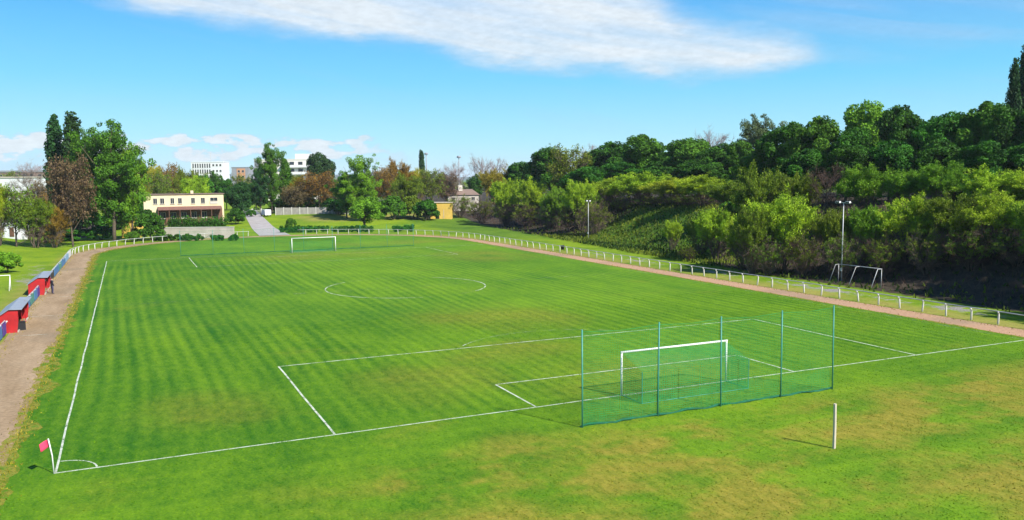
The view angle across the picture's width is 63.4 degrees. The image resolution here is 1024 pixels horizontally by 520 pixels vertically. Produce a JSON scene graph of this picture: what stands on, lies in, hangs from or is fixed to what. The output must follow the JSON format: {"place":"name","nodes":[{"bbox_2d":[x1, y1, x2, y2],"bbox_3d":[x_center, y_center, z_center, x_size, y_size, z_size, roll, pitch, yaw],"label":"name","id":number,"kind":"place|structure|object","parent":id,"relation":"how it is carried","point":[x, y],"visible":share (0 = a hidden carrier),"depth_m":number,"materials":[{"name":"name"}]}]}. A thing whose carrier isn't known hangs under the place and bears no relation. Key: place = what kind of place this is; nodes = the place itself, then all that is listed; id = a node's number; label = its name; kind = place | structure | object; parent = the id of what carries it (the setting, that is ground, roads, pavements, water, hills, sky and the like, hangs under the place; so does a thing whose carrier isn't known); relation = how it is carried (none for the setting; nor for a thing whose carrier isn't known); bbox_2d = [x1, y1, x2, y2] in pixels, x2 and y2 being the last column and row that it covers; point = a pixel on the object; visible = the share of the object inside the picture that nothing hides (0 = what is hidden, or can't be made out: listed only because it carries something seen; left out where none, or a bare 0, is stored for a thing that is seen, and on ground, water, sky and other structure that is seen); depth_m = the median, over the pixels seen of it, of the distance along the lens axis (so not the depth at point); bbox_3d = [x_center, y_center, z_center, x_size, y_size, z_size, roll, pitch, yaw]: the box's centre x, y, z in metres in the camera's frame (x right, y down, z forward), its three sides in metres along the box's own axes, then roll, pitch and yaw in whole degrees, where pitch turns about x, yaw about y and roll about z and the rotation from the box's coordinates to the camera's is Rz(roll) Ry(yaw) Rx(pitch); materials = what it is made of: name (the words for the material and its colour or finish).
{"place":"outdoors","nodes":[
{"label":"outdoors","id":0,"kind":"place"},
{"bbox_2d":[245,209,289,235],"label":"access road","id":1,"kind":"structure","parent":0,"point":[263,225],"depth_m":213.10,"materials":[{"name":"grey asphalt"}]},
{"bbox_2d":[0,235,1023,519],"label":"pitch lawn","id":2,"kind":"structure","parent":0,"point":[162,291],"depth_m":46.68,"materials":[{"name":"green plant"}]},
{"bbox_2d":[179,224,413,255],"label":"ball stop net","id":3,"kind":"object","parent":2,"relation":"on","point":[186,240],"visible":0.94,"depth_m":144.40,"materials":[{"name":"fabric"}]},
{"bbox_2d":[56,340,1022,472],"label":"goal line","id":4,"kind":"object","parent":2,"relation":"on","point":[487,413],"visible":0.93,"depth_m":43.23,"materials":[{"name":"white paint"}]},
{"bbox_2d":[621,340,748,403],"bbox_3d":[10.047,6.374,47.890,7.564,2.568,2.132,-3,6,-25],"label":"football goal","id":5,"kind":"object","parent":2,"relation":"on","point":[726,356],"visible":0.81,"depth_m":47.35,"materials":[{"name":"white paint"}]},
{"bbox_2d":[580,305,834,427],"bbox_3d":[11.031,5.630,44.664,16.932,5.251,0.366,-3,6,-25],"label":"ball stop net","id":6,"kind":"object","parent":2,"relation":"on","point":[658,413],"visible":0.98,"depth_m":44.43,"materials":[{"name":"green fabric"}]},
{"bbox_2d":[0,180,1023,463],"bbox_3d":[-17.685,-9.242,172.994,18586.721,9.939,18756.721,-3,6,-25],"label":"ground","id":7,"kind":"structure","parent":0,"point":[36,260],"depth_m":112.48,"materials":[{"name":"green plant"}]},
{"bbox_2d":[0,297,30,333],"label":"dugout","id":8,"kind":"object","parent":7,"relation":"on","point":[13,312],"visible":0.94,"depth_m":68.71,"materials":[{"name":"red paint"}]},
{"bbox_2d":[0,183,41,246],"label":"budding tree","id":9,"kind":"object","parent":7,"relation":"on","point":[12,213],"visible":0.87,"depth_m":150.87,"materials":[{"name":"green plant"}]},
{"bbox_2d":[13,196,56,247],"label":"spring tree","id":10,"kind":"object","parent":7,"relation":"on","point":[41,206],"visible":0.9,"depth_m":153.60,"materials":[{"name":"green plant"}]},
{"bbox_2d":[42,113,64,231],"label":"poplar tree","id":11,"kind":"object","parent":7,"relation":"on","point":[52,143],"visible":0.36,"depth_m":193.76,"materials":[{"name":"green plant"}]},
{"bbox_2d":[35,202,71,247],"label":"spring tree","id":12,"kind":"object","parent":7,"relation":"on","point":[58,222],"visible":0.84,"depth_m":155.90,"materials":[{"name":"brown plant"}]},
{"bbox_2d":[42,151,97,246],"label":"budding tree","id":13,"kind":"object","parent":7,"relation":"on","point":[66,182],"visible":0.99,"depth_m":157.22,"materials":[{"name":"brown plant"}]},
{"bbox_2d":[59,111,88,228],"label":"poplar tree","id":14,"kind":"object","parent":7,"relation":"on","point":[72,123],"visible":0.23,"depth_m":189.72,"materials":[{"name":"green plant"}]},
{"bbox_2d":[69,127,101,228],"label":"tall tree","id":15,"kind":"object","parent":7,"relation":"on","point":[95,219],"visible":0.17,"depth_m":176.90,"materials":[{"name":"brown plant"}]},
{"bbox_2d":[63,118,156,240],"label":"tall tree","id":16,"kind":"object","parent":7,"relation":"on","point":[107,144],"visible":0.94,"depth_m":169.47,"materials":[{"name":"green plant"}]},
{"bbox_2d":[0,231,248,339],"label":"pitch barrier","id":17,"kind":"object","parent":7,"relation":"on","point":[35,294],"visible":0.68,"depth_m":110.88,"materials":[{"name":"metal"}]},
{"bbox_2d":[112,141,152,238],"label":"tall tree","id":18,"kind":"object","parent":7,"relation":"on","point":[140,187],"visible":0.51,"depth_m":173.21,"materials":[{"name":"green plant"}]},
{"bbox_2d":[132,212,166,239],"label":"shrub","id":19,"kind":"object","parent":7,"relation":"on","point":[152,222],"visible":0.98,"depth_m":172.97,"materials":[{"name":"green plant"}]},
{"bbox_2d":[147,169,174,193],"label":"budding tree","id":20,"kind":"object","parent":7,"relation":"on","point":[164,183],"visible":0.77,"depth_m":268.26,"materials":[{"name":"green plant"}]},
{"bbox_2d":[143,191,223,225],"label":"clubhouse","id":21,"kind":"structure","parent":7,"relation":"on","point":[182,205],"depth_m":214.46,"materials":[{"name":"beige paint"}]},
{"bbox_2d":[165,215,229,226],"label":"hedge","id":22,"kind":"object","parent":7,"relation":"on","point":[217,222],"visible":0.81,"depth_m":197.47,"materials":[{"name":"green plant"}]},
{"bbox_2d":[164,227,233,237],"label":"terrace wall","id":23,"kind":"structure","parent":7,"relation":"on","point":[189,230],"depth_m":179.89,"materials":[{"name":"concrete"}]},
{"bbox_2d":[190,153,229,180],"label":"office block","id":24,"kind":"structure","parent":7,"relation":"on","point":[220,167],"depth_m":618.11,"materials":[{"name":"white paint"}]},
{"bbox_2d":[225,181,251,212],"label":"broadleaf tree","id":25,"kind":"object","parent":7,"relation":"on","point":[238,195],"visible":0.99,"depth_m":224.22,"materials":[{"name":"green plant"}]},
{"bbox_2d":[247,167,273,214],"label":"tall tree","id":26,"kind":"object","parent":7,"relation":"on","point":[260,187],"visible":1,"depth_m":246.86,"materials":[{"name":"green plant"}]},
{"bbox_2d":[249,142,289,213],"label":"tall tree","id":27,"kind":"object","parent":7,"relation":"on","point":[269,165],"visible":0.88,"depth_m":249.52,"materials":[{"name":"green plant"}]},
{"bbox_2d":[253,154,317,199],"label":"apartment block","id":28,"kind":"structure","parent":7,"relation":"on","point":[297,165],"depth_m":398.66,"materials":[{"name":"white concrete"}]},
{"bbox_2d":[296,168,336,206],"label":"budding tree","id":29,"kind":"object","parent":7,"relation":"on","point":[318,190],"visible":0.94,"depth_m":252.32,"materials":[{"name":"brown plant"}]},
{"bbox_2d":[306,152,335,195],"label":"broadleaf tree","id":30,"kind":"object","parent":7,"relation":"on","point":[317,162],"visible":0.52,"depth_m":295.93,"materials":[{"name":"green plant"}]},
{"bbox_2d":[339,153,383,221],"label":"tall tree","id":31,"kind":"object","parent":7,"relation":"on","point":[360,191],"visible":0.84,"depth_m":224.19,"materials":[{"name":"green plant"}]},
{"bbox_2d":[349,197,384,224],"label":"young tree","id":32,"kind":"object","parent":7,"relation":"on","point":[366,210],"visible":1,"depth_m":197.06,"materials":[{"name":"green plant"}]},
{"bbox_2d":[371,166,399,199],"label":"budding tree","id":33,"kind":"object","parent":7,"relation":"on","point":[385,183],"visible":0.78,"depth_m":260.35,"materials":[{"name":"brown plant"}]},
{"bbox_2d":[387,170,425,208],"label":"spring tree","id":34,"kind":"object","parent":7,"relation":"on","point":[404,188],"visible":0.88,"depth_m":249.85,"materials":[{"name":"green plant"}]},
{"bbox_2d":[418,167,447,200],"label":"budding tree","id":35,"kind":"object","parent":7,"relation":"on","point":[432,181],"visible":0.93,"depth_m":270.29,"materials":[{"name":"green plant"}]},
{"bbox_2d":[477,163,515,206],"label":"spring tree","id":36,"kind":"object","parent":7,"relation":"on","point":[487,177],"visible":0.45,"depth_m":258.82,"materials":[{"name":"green plant"}]},
{"bbox_2d":[489,177,521,225],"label":"spring tree","id":37,"kind":"object","parent":7,"relation":"on","point":[500,193],"visible":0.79,"depth_m":214.09,"materials":[{"name":"green plant"}]},
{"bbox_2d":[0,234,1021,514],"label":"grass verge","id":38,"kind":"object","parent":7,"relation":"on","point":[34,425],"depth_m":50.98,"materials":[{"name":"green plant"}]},
{"bbox_2d":[508,176,547,224],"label":"spring tree","id":39,"kind":"object","parent":7,"relation":"on","point":[531,193],"visible":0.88,"depth_m":204.04,"materials":[{"name":"green plant"}]},
{"bbox_2d":[524,146,565,192],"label":"broadleaf tree","id":40,"kind":"object","parent":7,"relation":"on","point":[537,170],"visible":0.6,"depth_m":231.17,"materials":[{"name":"green plant"}]},
{"bbox_2d":[538,184,568,228],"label":"spring tree","id":41,"kind":"object","parent":7,"relation":"on","point":[552,201],"visible":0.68,"depth_m":189.49,"materials":[{"name":"green plant"}]},
{"bbox_2d":[545,143,593,194],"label":"budding tree","id":42,"kind":"object","parent":7,"relation":"on","point":[558,171],"visible":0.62,"depth_m":203.41,"materials":[{"name":"green plant"}]},
{"bbox_2d":[559,178,599,229],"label":"spring tree","id":43,"kind":"object","parent":7,"relation":"on","point":[573,197],"visible":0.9,"depth_m":176.77,"materials":[{"name":"green plant"}]},
{"bbox_2d":[556,166,606,198],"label":"broadleaf tree","id":44,"kind":"object","parent":7,"relation":"on","point":[591,174],"visible":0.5,"depth_m":196.15,"materials":[{"name":"green plant"}]},
{"bbox_2d":[575,198,613,233],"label":"thicket shrub","id":45,"kind":"object","parent":7,"relation":"on","point":[594,217],"visible":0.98,"depth_m":169.83,"materials":[{"name":"green plant"}]},
{"bbox_2d":[579,141,628,197],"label":"broadleaf tree","id":46,"kind":"object","parent":7,"relation":"on","point":[610,152],"visible":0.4,"depth_m":221.98,"materials":[{"name":"green plant"}]},
{"bbox_2d":[589,176,631,206],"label":"spring tree","id":47,"kind":"object","parent":7,"relation":"on","point":[602,190],"visible":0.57,"depth_m":186.38,"materials":[{"name":"green plant"}]},
{"bbox_2d":[599,161,644,198],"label":"broadleaf tree","id":48,"kind":"object","parent":7,"relation":"on","point":[623,167],"visible":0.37,"depth_m":201.53,"materials":[{"name":"green plant"}]},
{"bbox_2d":[604,171,670,206],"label":"spring tree","id":49,"kind":"object","parent":7,"relation":"on","point":[630,182],"visible":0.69,"depth_m":175.32,"materials":[{"name":"green plant"}]},
{"bbox_2d":[620,134,671,176],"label":"broadleaf tree","id":50,"kind":"object","parent":7,"relation":"on","point":[641,153],"visible":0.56,"depth_m":202.40,"materials":[{"name":"green plant"}]},
{"bbox_2d":[637,174,686,204],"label":"spring tree","id":51,"kind":"object","parent":7,"relation":"on","point":[668,188],"visible":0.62,"depth_m":166.30,"materials":[{"name":"green plant"}]},
{"bbox_2d":[305,229,1023,324],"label":"pitch barrier","id":52,"kind":"object","parent":7,"relation":"on","point":[946,304],"visible":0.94,"depth_m":99.24,"materials":[{"name":"metal"}]},
{"bbox_2d":[656,137,710,167],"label":"broadleaf tree","id":53,"kind":"object","parent":7,"relation":"on","point":[680,152],"visible":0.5,"depth_m":191.54,"materials":[{"name":"green plant"}]},
{"bbox_2d":[668,159,729,196],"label":"broadleaf tree","id":54,"kind":"object","parent":7,"relation":"on","point":[688,168],"visible":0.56,"depth_m":175.45,"materials":[{"name":"green plant"}]},
{"bbox_2d":[673,170,730,206],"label":"spring tree","id":55,"kind":"object","parent":7,"relation":"on","point":[694,185],"visible":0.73,"depth_m":154.80,"materials":[{"name":"green plant"}]},
{"bbox_2d":[695,142,728,171],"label":"broadleaf tree","id":56,"kind":"object","parent":7,"relation":"on","point":[716,153],"visible":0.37,"depth_m":181.37,"materials":[{"name":"green plant"}]},
{"bbox_2d":[692,203,737,259],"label":"spring tree","id":57,"kind":"object","parent":7,"relation":"on","point":[709,225],"visible":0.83,"depth_m":120.83,"materials":[{"name":"green plant"}]},
{"bbox_2d":[700,177,742,207],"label":"spring tree","id":58,"kind":"object","parent":7,"relation":"on","point":[723,192],"visible":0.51,"depth_m":138.64,"materials":[{"name":"green plant"}]},
{"bbox_2d":[722,140,758,180],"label":"broadleaf tree","id":59,"kind":"object","parent":7,"relation":"on","point":[738,149],"visible":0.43,"depth_m":175.27,"materials":[{"name":"green plant"}]},
{"bbox_2d":[465,194,1023,303],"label":"undergrowth","id":60,"kind":"object","parent":7,"relation":"on","point":[495,221],"visible":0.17,"depth_m":102.59,"materials":[{"name":"green plant"}]},
{"bbox_2d":[729,150,770,182],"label":"broadleaf tree","id":61,"kind":"object","parent":7,"relation":"on","point":[745,161],"visible":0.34,"depth_m":157.24,"materials":[{"name":"green plant"}]},
{"bbox_2d":[728,202,776,274],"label":"spring tree","id":62,"kind":"object","parent":7,"relation":"on","point":[750,229],"visible":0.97,"depth_m":103.72,"materials":[{"name":"green plant"}]},
{"bbox_2d":[729,159,785,215],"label":"spring tree","id":63,"kind":"object","parent":7,"relation":"on","point":[753,189],"visible":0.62,"depth_m":120.78,"materials":[{"name":"green plant"}]},
{"bbox_2d":[496,201,1023,311],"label":"long grass","id":64,"kind":"structure","parent":7,"relation":"on","point":[672,255],"depth_m":147.68,"materials":[{"name":"green plant"}]},
{"bbox_2d":[737,113,787,151],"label":"tall tree","id":65,"kind":"object","parent":7,"relation":"on","point":[754,130],"visible":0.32,"depth_m":187.41,"materials":[{"name":"green plant"}]},
{"bbox_2d":[745,231,788,275],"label":"thicket shrub","id":66,"kind":"object","parent":7,"relation":"on","point":[770,259],"visible":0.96,"depth_m":103.01,"materials":[{"name":"green plant"}]},
{"bbox_2d":[732,184,820,272],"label":"spring tree","id":67,"kind":"object","parent":7,"relation":"on","point":[788,217],"visible":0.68,"depth_m":103.82,"materials":[{"name":"green plant"}]},
{"bbox_2d":[754,121,807,175],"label":"broadleaf tree","id":68,"kind":"object","parent":7,"relation":"on","point":[769,148],"visible":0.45,"depth_m":152.41,"materials":[{"name":"green plant"}]},
{"bbox_2d":[769,171,822,213],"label":"spring tree","id":69,"kind":"object","parent":7,"relation":"on","point":[801,187],"visible":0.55,"depth_m":118.20,"materials":[{"name":"green plant"}]},
{"bbox_2d":[772,148,829,188],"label":"broadleaf tree","id":70,"kind":"object","parent":7,"relation":"on","point":[804,161],"visible":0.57,"depth_m":131.65,"materials":[{"name":"green plant"}]},
{"bbox_2d":[782,230,825,276],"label":"thicket shrub","id":71,"kind":"object","parent":7,"relation":"on","point":[803,263],"visible":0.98,"depth_m":101.42,"materials":[{"name":"green plant"}]},
{"bbox_2d":[783,115,839,163],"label":"broadleaf tree","id":72,"kind":"object","parent":7,"relation":"on","point":[818,133],"visible":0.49,"depth_m":148.91,"materials":[{"name":"green plant"}]},
{"bbox_2d":[804,160,848,214],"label":"bare tree","id":73,"kind":"object","parent":7,"relation":"on","point":[823,194],"visible":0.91,"depth_m":115.74,"materials":[{"name":"brown plant"}]},
{"bbox_2d":[806,208,853,272],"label":"spring tree","id":74,"kind":"object","parent":7,"relation":"on","point":[826,227],"visible":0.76,"depth_m":101.55,"materials":[{"name":"green plant"}]},
{"bbox_2d":[822,231,862,279],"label":"thicket shrub","id":75,"kind":"object","parent":7,"relation":"on","point":[831,258],"visible":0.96,"depth_m":98.36,"materials":[{"name":"green plant"}]},
{"bbox_2d":[821,145,868,204],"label":"broadleaf tree","id":76,"kind":"object","parent":7,"relation":"on","point":[851,156],"visible":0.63,"depth_m":127.68,"materials":[{"name":"green plant"}]},
{"bbox_2d":[827,126,874,168],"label":"broadleaf tree","id":77,"kind":"object","parent":7,"relation":"on","point":[857,137],"visible":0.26,"depth_m":144.87,"materials":[{"name":"green plant"}]},
{"bbox_2d":[831,162,893,214],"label":"spring tree","id":78,"kind":"object","parent":7,"relation":"on","point":[864,186],"visible":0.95,"depth_m":110.44,"materials":[{"name":"green plant"}]},
{"bbox_2d":[843,99,887,150],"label":"broadleaf tree","id":79,"kind":"object","parent":7,"relation":"on","point":[861,116],"visible":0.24,"depth_m":167.18,"materials":[{"name":"green plant"}]},
{"bbox_2d":[844,203,889,265],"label":"spring tree","id":80,"kind":"object","parent":7,"relation":"on","point":[861,222],"visible":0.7,"depth_m":99.58,"materials":[{"name":"green plant"}]},
{"bbox_2d":[862,232,905,279],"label":"thicket shrub","id":81,"kind":"object","parent":7,"relation":"on","point":[883,265],"visible":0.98,"depth_m":95.17,"materials":[{"name":"green plant"}]},
{"bbox_2d":[865,139,916,201],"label":"broadleaf tree","id":82,"kind":"object","parent":7,"relation":"on","point":[900,157],"visible":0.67,"depth_m":125.02,"materials":[{"name":"green plant"}]},
{"bbox_2d":[874,104,924,195],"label":"broadleaf tree","id":83,"kind":"object","parent":7,"relation":"on","point":[895,124],"visible":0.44,"depth_m":143.77,"materials":[{"name":"green plant"}]},
{"bbox_2d":[877,169,925,210],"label":"spring tree","id":84,"kind":"object","parent":7,"relation":"on","point":[896,184],"visible":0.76,"depth_m":108.57,"materials":[{"name":"green plant"}]},
{"bbox_2d":[872,190,935,261],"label":"spring tree","id":85,"kind":"object","parent":7,"relation":"on","point":[901,219],"visible":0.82,"depth_m":96.14,"materials":[{"name":"green plant"}]},
{"bbox_2d":[899,221,954,274],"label":"thicket shrub","id":86,"kind":"object","parent":7,"relation":"on","point":[931,255],"visible":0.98,"depth_m":92.27,"materials":[{"name":"green plant"}]},
{"bbox_2d":[913,139,960,181],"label":"broadleaf tree","id":87,"kind":"object","parent":7,"relation":"on","point":[942,152],"visible":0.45,"depth_m":122.10,"materials":[{"name":"green plant"}]},
{"bbox_2d":[909,111,966,165],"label":"broadleaf tree","id":88,"kind":"object","parent":7,"relation":"on","point":[929,131],"visible":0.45,"depth_m":138.02,"materials":[{"name":"green plant"}]},
{"bbox_2d":[913,159,971,201],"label":"spring tree","id":89,"kind":"object","parent":7,"relation":"on","point":[930,178],"visible":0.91,"depth_m":104.63,"materials":[{"name":"green plant"}]},
{"bbox_2d":[915,191,983,260],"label":"spring tree","id":90,"kind":"object","parent":7,"relation":"on","point":[942,211],"visible":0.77,"depth_m":92.06,"materials":[{"name":"green plant"}]},
{"bbox_2d":[941,225,997,270],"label":"thicket shrub","id":91,"kind":"object","parent":7,"relation":"on","point":[973,249],"visible":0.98,"depth_m":89.32,"materials":[{"name":"green plant"}]},
{"bbox_2d":[943,101,1009,148],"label":"broadleaf tree","id":92,"kind":"object","parent":7,"relation":"on","point":[970,120],"visible":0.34,"depth_m":134.91,"materials":[{"name":"green plant"}]},
{"bbox_2d":[951,140,1010,179],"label":"broadleaf tree","id":93,"kind":"object","parent":7,"relation":"on","point":[990,153],"visible":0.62,"depth_m":116.88,"materials":[{"name":"green plant"}]},
{"bbox_2d":[953,184,1022,253],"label":"spring tree","id":94,"kind":"object","parent":7,"relation":"on","point":[995,219],"visible":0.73,"depth_m":89.30,"materials":[{"name":"green plant"}]},
{"bbox_2d":[952,163,1023,210],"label":"spring tree","id":95,"kind":"object","parent":7,"relation":"on","point":[980,178],"visible":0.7,"depth_m":96.81,"materials":[{"name":"green plant"}]},
{"bbox_2d":[975,103,1023,151],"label":"broadleaf tree","id":96,"kind":"object","parent":7,"relation":"on","point":[1011,129],"visible":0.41,"depth_m":130.98,"materials":[{"name":"green plant"}]},
{"bbox_2d":[987,225,1023,266],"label":"thicket shrub","id":97,"kind":"object","parent":7,"relation":"on","point":[1001,248],"visible":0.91,"depth_m":86.46,"materials":[{"name":"green plant"}]},
{"bbox_2d":[1002,143,1023,175],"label":"broadleaf tree","id":98,"kind":"object","parent":7,"relation":"on","point":[1016,159],"visible":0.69,"depth_m":116.31,"materials":[{"name":"green plant"}]},
{"bbox_2d":[1005,57,1022,119],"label":"poplar tree","id":99,"kind":"object","parent":7,"relation":"on","point":[1014,97],"visible":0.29,"depth_m":147.66,"materials":[{"name":"green plant"}]},
{"bbox_2d":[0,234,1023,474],"bbox_3d":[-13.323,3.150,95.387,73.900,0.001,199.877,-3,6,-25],"label":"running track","id":100,"kind":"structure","parent":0,"point":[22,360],"depth_m":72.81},
{"bbox_2d":[0,0,1023,176],"label":"sky","id":101,"kind":"structure","parent":0,"point":[185,81],"materials":[{"name":"blue"}]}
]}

